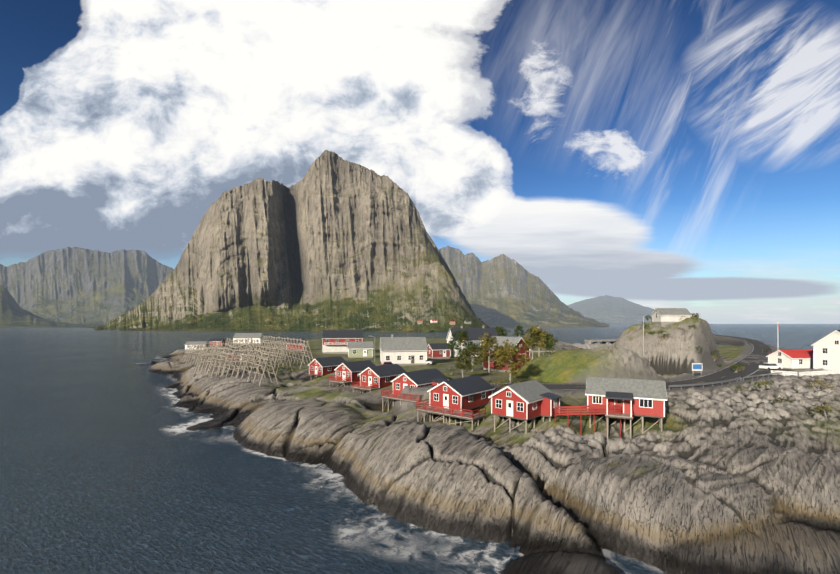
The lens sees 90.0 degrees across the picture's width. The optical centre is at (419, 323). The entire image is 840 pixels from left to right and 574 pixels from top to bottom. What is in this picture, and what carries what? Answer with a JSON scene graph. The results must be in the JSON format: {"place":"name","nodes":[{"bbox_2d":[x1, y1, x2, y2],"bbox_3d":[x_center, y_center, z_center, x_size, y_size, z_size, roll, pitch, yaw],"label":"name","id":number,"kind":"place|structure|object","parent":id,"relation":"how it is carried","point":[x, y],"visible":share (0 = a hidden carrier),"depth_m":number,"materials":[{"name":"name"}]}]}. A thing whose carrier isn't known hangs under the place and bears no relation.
{"place":"outdoors","nodes":[
{"label":"outdoors","id":0,"kind":"place"},
{"bbox_2d":[0,285,102,327],"bbox_3d":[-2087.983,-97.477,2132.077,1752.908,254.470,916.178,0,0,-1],"label":"mountain","id":1,"kind":"structure","parent":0,"point":[13,314],"depth_m":1881.39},
{"bbox_2d":[0,247,173,325],"bbox_3d":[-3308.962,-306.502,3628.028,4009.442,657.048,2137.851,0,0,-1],"label":"mountain","id":2,"kind":"structure","parent":0,"point":[77,285],"depth_m":3076.52,"materials":[{"name":"grey stone"}]},
{"bbox_2d":[83,150,510,331],"bbox_3d":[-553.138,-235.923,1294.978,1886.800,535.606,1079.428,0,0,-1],"label":"mountain","id":3,"kind":"structure","parent":0,"point":[330,240],"depth_m":1077.96,"materials":[{"name":"grey stone"}]},
{"bbox_2d":[0,324,839,573],"bbox_3d":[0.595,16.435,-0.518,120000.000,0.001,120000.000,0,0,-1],"label":"sea","id":4,"kind":"structure","parent":0,"point":[101,472],"depth_m":42.65,"materials":[{"name":"liquid"}]},
{"bbox_2d":[132,356,662,573],"bbox_3d":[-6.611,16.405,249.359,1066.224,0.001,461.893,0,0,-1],"label":"sea foam","id":5,"kind":"object","parent":4,"relation":"on","point":[180,429],"visible":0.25,"depth_m":32.99,"materials":[{"name":"white"}]},
{"bbox_2d":[0,0,839,323],"label":"sky","id":6,"kind":"structure","parent":0,"point":[653,154],"materials":[{"name":"white"}]},
{"bbox_2d":[140,317,839,573],"bbox_3d":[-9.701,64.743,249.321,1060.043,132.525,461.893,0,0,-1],"label":"terrain","id":7,"kind":"structure","parent":0,"point":[727,478],"depth_m":41.41,"materials":[{"name":"grey stone"}]},
{"bbox_2d":[184,341,208,352],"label":"house","id":8,"kind":"structure","parent":7,"relation":"on","point":[195,343],"depth_m":202.25,"materials":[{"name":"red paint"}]},
{"bbox_2d":[182,344,233,365],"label":"fish rack","id":9,"kind":"object","parent":7,"relation":"on","point":[193,355],"visible":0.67,"depth_m":141.77,"materials":[{"name":"grey wood"}]},
{"bbox_2d":[209,338,225,346],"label":"house","id":10,"kind":"structure","parent":7,"relation":"on","point":[219,340],"depth_m":218.86,"materials":[{"name":"paint"}]},
{"bbox_2d":[194,341,259,375],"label":"fish rack","id":11,"kind":"object","parent":7,"relation":"on","point":[221,364],"visible":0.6,"depth_m":103.56,"materials":[{"name":"grey wood"}]},
{"bbox_2d":[227,347,251,363],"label":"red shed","id":12,"kind":"structure","parent":7,"relation":"on","point":[237,354],"depth_m":131.67,"materials":[{"name":"paint"}]},
{"bbox_2d":[207,345,278,385],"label":"fish rack","id":13,"kind":"object","parent":7,"relation":"on","point":[247,360],"visible":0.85,"depth_m":92.57,"materials":[{"name":"grey wood"}]},
{"bbox_2d":[233,333,263,344],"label":"white house","id":14,"kind":"structure","parent":7,"relation":"on","point":[246,336],"depth_m":227.63,"materials":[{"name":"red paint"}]},
{"bbox_2d":[224,338,292,374],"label":"fish rack","id":15,"kind":"object","parent":7,"relation":"on","point":[270,348],"visible":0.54,"depth_m":112.40,"materials":[{"name":"grey wood"}]},
{"bbox_2d":[258,336,313,369],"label":"fish rack","id":16,"kind":"object","parent":7,"relation":"on","point":[288,349],"visible":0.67,"depth_m":115.52,"materials":[{"name":"grey wood"}]},
{"bbox_2d":[286,338,305,350],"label":"red shed","id":17,"kind":"structure","parent":7,"relation":"on","point":[297,344],"depth_m":164.44,"materials":[{"name":"paint"}]},
{"bbox_2d":[308,356,345,379],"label":"cabin","id":18,"kind":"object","parent":7,"relation":"on","point":[318,367],"visible":0.77,"depth_m":101.26,"materials":[{"name":"red paint"}]},
{"bbox_2d":[322,330,362,353],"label":"building","id":19,"kind":"structure","parent":7,"relation":"on","point":[335,341],"depth_m":151.39,"materials":[{"name":"paint"}]},
{"bbox_2d":[329,360,375,386],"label":"cabin","id":20,"kind":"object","parent":7,"relation":"on","point":[347,372],"visible":0.77,"depth_m":90.25,"materials":[{"name":"red paint"}]},
{"bbox_2d":[348,341,373,357],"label":"house","id":21,"kind":"structure","parent":7,"relation":"on","point":[360,349],"depth_m":131.69,"materials":[{"name":"green paint"}]},
{"bbox_2d":[352,364,405,392],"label":"cabin","id":22,"kind":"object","parent":7,"relation":"on","point":[372,378],"visible":0.65,"depth_m":81.66,"materials":[{"name":"red paint"}]},
{"bbox_2d":[379,334,427,365],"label":"white grey house","id":23,"kind":"structure","parent":7,"relation":"on","point":[402,351],"depth_m":108.42,"materials":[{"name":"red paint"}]},
{"bbox_2d":[381,368,449,412],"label":"cabin","id":24,"kind":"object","parent":7,"relation":"on","point":[421,378],"visible":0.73,"depth_m":71.17,"materials":[{"name":"red paint"}]},
{"bbox_2d":[424,359,433,364],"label":"silver car","id":25,"kind":"object","parent":7,"relation":"on","point":[427,361],"visible":0.48,"depth_m":108.46,"materials":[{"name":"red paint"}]},
{"bbox_2d":[427,343,451,358],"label":"house","id":26,"kind":"structure","parent":7,"relation":"on","point":[438,351],"depth_m":130.30,"materials":[{"name":"paint"}]},
{"bbox_2d":[416,375,494,429],"bbox_3d":[6.696,11.724,60.776,9.793,7.194,11.548,0,0,40],"label":"cabin","id":27,"kind":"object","parent":7,"relation":"on","point":[457,398],"visible":0.96,"depth_m":59.74,"materials":[{"name":"red paint"}]},
{"bbox_2d":[445,329,469,359],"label":"tree","id":28,"kind":"object","parent":7,"relation":"on","point":[462,336],"visible":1,"depth_m":126.11,"materials":[{"name":"green plant"}]},
{"bbox_2d":[454,353,474,377],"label":"tree","id":29,"kind":"object","parent":7,"relation":"on","point":[464,360],"visible":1,"depth_m":80.93,"materials":[{"name":"green plant"}]},
{"bbox_2d":[459,342,481,371],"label":"tree","id":30,"kind":"object","parent":7,"relation":"on","point":[470,348],"visible":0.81,"depth_m":94.31,"materials":[{"name":"green plant"}]},
{"bbox_2d":[446,325,497,357],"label":"house","id":31,"kind":"structure","parent":7,"relation":"on","point":[474,334],"depth_m":136.81,"materials":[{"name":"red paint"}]},
{"bbox_2d":[476,333,505,374],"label":"tree","id":32,"kind":"object","parent":7,"relation":"on","point":[486,343],"visible":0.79,"depth_m":89.07,"materials":[{"name":"green plant"}]},
{"bbox_2d":[489,379,504,387],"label":"shrub","id":33,"kind":"object","parent":7,"relation":"on","point":[497,383],"visible":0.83,"depth_m":68.06,"materials":[{"name":"green plant"}]},
{"bbox_2d":[495,326,507,336],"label":"tree","id":34,"kind":"object","parent":7,"relation":"on","point":[500,332],"visible":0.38,"depth_m":153.55,"materials":[{"name":"green plant"}]},
{"bbox_2d":[483,336,530,372],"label":"house","id":35,"kind":"structure","parent":7,"relation":"on","point":[514,341],"depth_m":96.22,"materials":[{"name":"paint"}]},
{"bbox_2d":[492,339,530,382],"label":"tree","id":36,"kind":"object","parent":7,"relation":"on","point":[504,355],"visible":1,"depth_m":76.69,"materials":[{"name":"green plant"}]},
{"bbox_2d":[513,325,524,336],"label":"tree","id":37,"kind":"object","parent":7,"relation":"on","point":[519,328],"visible":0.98,"depth_m":237.10,"materials":[{"name":"green plant"}]},
{"bbox_2d":[488,380,561,433],"bbox_3d":[13.938,11.007,54.806,7.116,6.557,7.405,0,0,42],"label":"cabin","id":38,"kind":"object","parent":7,"relation":"on","point":[526,401],"visible":0.9,"depth_m":53.06,"materials":[{"name":"red paint"}]},
{"bbox_2d":[522,325,546,358],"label":"tree","id":39,"kind":"object","parent":7,"relation":"on","point":[535,333],"visible":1,"depth_m":93.81,"materials":[{"name":"green plant"}]},
{"bbox_2d":[524,329,554,356],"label":"tree","id":40,"kind":"object","parent":7,"relation":"on","point":[548,344],"visible":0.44,"depth_m":133.93,"materials":[{"name":"green plant"}]},
{"bbox_2d":[525,351,553,363],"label":"fish rack","id":41,"kind":"object","parent":7,"relation":"on","point":[536,351],"visible":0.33,"depth_m":92.81,"materials":[{"name":"grey wood"}]},
{"bbox_2d":[549,334,557,349],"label":"tree","id":42,"kind":"object","parent":7,"relation":"on","point":[555,341],"visible":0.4,"depth_m":196.48,"materials":[{"name":"green plant"}]},
{"bbox_2d":[555,405,620,436],"bbox_3d":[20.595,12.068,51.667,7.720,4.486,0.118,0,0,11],"label":"deck","id":43,"kind":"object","parent":7,"relation":"on","point":[580,408],"visible":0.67,"depth_m":51.65,"materials":[{"name":"paint"}]},
{"bbox_2d":[564,343,614,348],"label":"islet","id":44,"kind":"object","parent":7,"relation":"on","point":[588,346],"visible":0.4,"depth_m":276.54,"materials":[{"name":"grey stone"}]},
{"bbox_2d":[584,339,616,343],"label":"bridge","id":45,"kind":"structure","parent":7,"relation":"on","point":[605,341],"depth_m":280.89,"materials":[{"name":"grey concrete"}]},
{"bbox_2d":[585,377,666,438],"bbox_3d":[25.937,10.778,53.208,9.005,7.399,7.576,0,0,26],"label":"cabin","id":46,"kind":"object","parent":7,"relation":"on","point":[638,397],"visible":0.83,"depth_m":51.53,"materials":[{"name":"red paint"}]},
{"bbox_2d":[635,314,643,355],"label":"pole","id":47,"kind":"object","parent":7,"relation":"on","point":[643,332],"visible":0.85,"depth_m":79.44,"materials":[{"name":"grey metal"}]},
{"bbox_2d":[642,330,654,336],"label":"shrub","id":48,"kind":"object","parent":7,"relation":"on","point":[651,331],"visible":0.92,"depth_m":100.32,"materials":[{"name":"green plant"}]},
{"bbox_2d":[651,308,691,326],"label":"house","id":49,"kind":"structure","parent":7,"relation":"on","point":[661,317],"depth_m":100.86,"materials":[{"name":"white paint"}]},
{"bbox_2d":[688,346,703,353],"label":"shrub","id":50,"kind":"object","parent":7,"relation":"on","point":[701,351],"visible":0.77,"depth_m":91.91,"materials":[{"name":"green plant"}]},
{"bbox_2d":[669,377,740,389],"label":"guardrail","id":51,"kind":"object","parent":7,"relation":"on","point":[712,383],"visible":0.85,"depth_m":68.96,"materials":[{"name":"grey metal"}]},
{"bbox_2d":[730,363,744,372],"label":"shrub","id":52,"kind":"object","parent":7,"relation":"on","point":[738,365],"visible":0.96,"depth_m":89.48,"materials":[{"name":"green plant"}]},
{"bbox_2d":[735,385,745,392],"bbox_3d":[47.436,9.711,62.161,1.831,1.326,1.292,0,0,-1],"label":"shrub","id":53,"kind":"object","parent":7,"relation":"on","point":[739,387],"visible":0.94,"depth_m":62.15,"materials":[{"name":"green plant"}]},
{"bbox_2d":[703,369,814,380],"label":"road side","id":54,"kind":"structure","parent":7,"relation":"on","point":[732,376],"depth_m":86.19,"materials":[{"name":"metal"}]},
{"bbox_2d":[749,380,773,390],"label":"shrub","id":55,"kind":"object","parent":7,"relation":"on","point":[762,384],"visible":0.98,"depth_m":66.28,"materials":[{"name":"green plant"}]},
{"bbox_2d":[759,363,782,369],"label":"white car","id":56,"kind":"object","parent":7,"relation":"on","point":[768,366],"visible":0.96,"depth_m":95.18,"materials":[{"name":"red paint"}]},
{"bbox_2d":[743,368,822,380],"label":"guardrail","id":57,"kind":"object","parent":7,"relation":"on","point":[808,370],"visible":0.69,"depth_m":83.39,"materials":[{"name":"grey metal"}]},
{"bbox_2d":[774,396,792,403],"bbox_3d":[49.504,10.562,57.259,1.948,1.125,1.971,0,0,-29],"label":"shrub","id":58,"kind":"object","parent":7,"relation":"on","point":[777,398],"visible":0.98,"depth_m":57.46,"materials":[{"name":"green plant"}]},
{"bbox_2d":[766,349,812,369],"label":"house annex","id":59,"kind":"object","parent":7,"relation":"on","point":[795,359],"visible":0.69,"depth_m":96.64,"materials":[{"name":"white paint"}]},
{"bbox_2d":[771,369,839,376],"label":"white fence","id":60,"kind":"object","parent":7,"relation":"on","point":[813,373],"visible":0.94,"depth_m":84.20,"materials":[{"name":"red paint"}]},
{"bbox_2d":[805,403,832,418],"bbox_3d":[51.327,11.303,53.967,3.214,2.174,2.243,0,0,-19],"label":"shrub","id":61,"kind":"object","parent":7,"relation":"on","point":[817,408],"visible":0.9,"depth_m":53.80,"materials":[{"name":"green plant"}]},
{"bbox_2d":[806,378,832,389],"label":"shrub","id":62,"kind":"object","parent":7,"relation":"on","point":[822,381],"visible":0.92,"depth_m":67.56,"materials":[{"name":"green plant"}]},
{"bbox_2d":[811,330,839,371],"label":"white house","id":63,"kind":"structure","parent":7,"relation":"on","point":[826,352],"depth_m":91.00,"materials":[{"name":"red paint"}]},
{"bbox_2d":[438,246,608,326],"bbox_3d":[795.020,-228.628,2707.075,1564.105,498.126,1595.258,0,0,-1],"label":"mountain","id":64,"kind":"structure","parent":0,"point":[502,290],"depth_m":2246.76,"materials":[{"name":"grey stone"}]},
{"bbox_2d":[431,334,773,389],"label":"road","id":65,"kind":"structure","parent":0,"point":[757,349],"depth_m":86.22,"materials":[{"name":"grey asphalt"}]},
{"bbox_2d":[563,335,771,389],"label":"road line edge","id":66,"kind":"object","parent":65,"relation":"on","point":[677,388],"visible":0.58,"depth_m":69.15,"materials":[{"name":"white paint"}]},
{"bbox_2d":[692,363,702,370],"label":"info sign","id":67,"kind":"object","parent":65,"relation":"on","point":[697,366],"visible":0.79,"depth_m":83.30,"materials":[{"name":"metal"}]},
{"bbox_2d":[567,295,712,324],"bbox_3d":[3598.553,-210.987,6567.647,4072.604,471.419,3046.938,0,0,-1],"label":"mountain","id":68,"kind":"structure","parent":0,"point":[609,310],"depth_m":5812.10,"materials":[{"name":"grey stone"}]}
]}

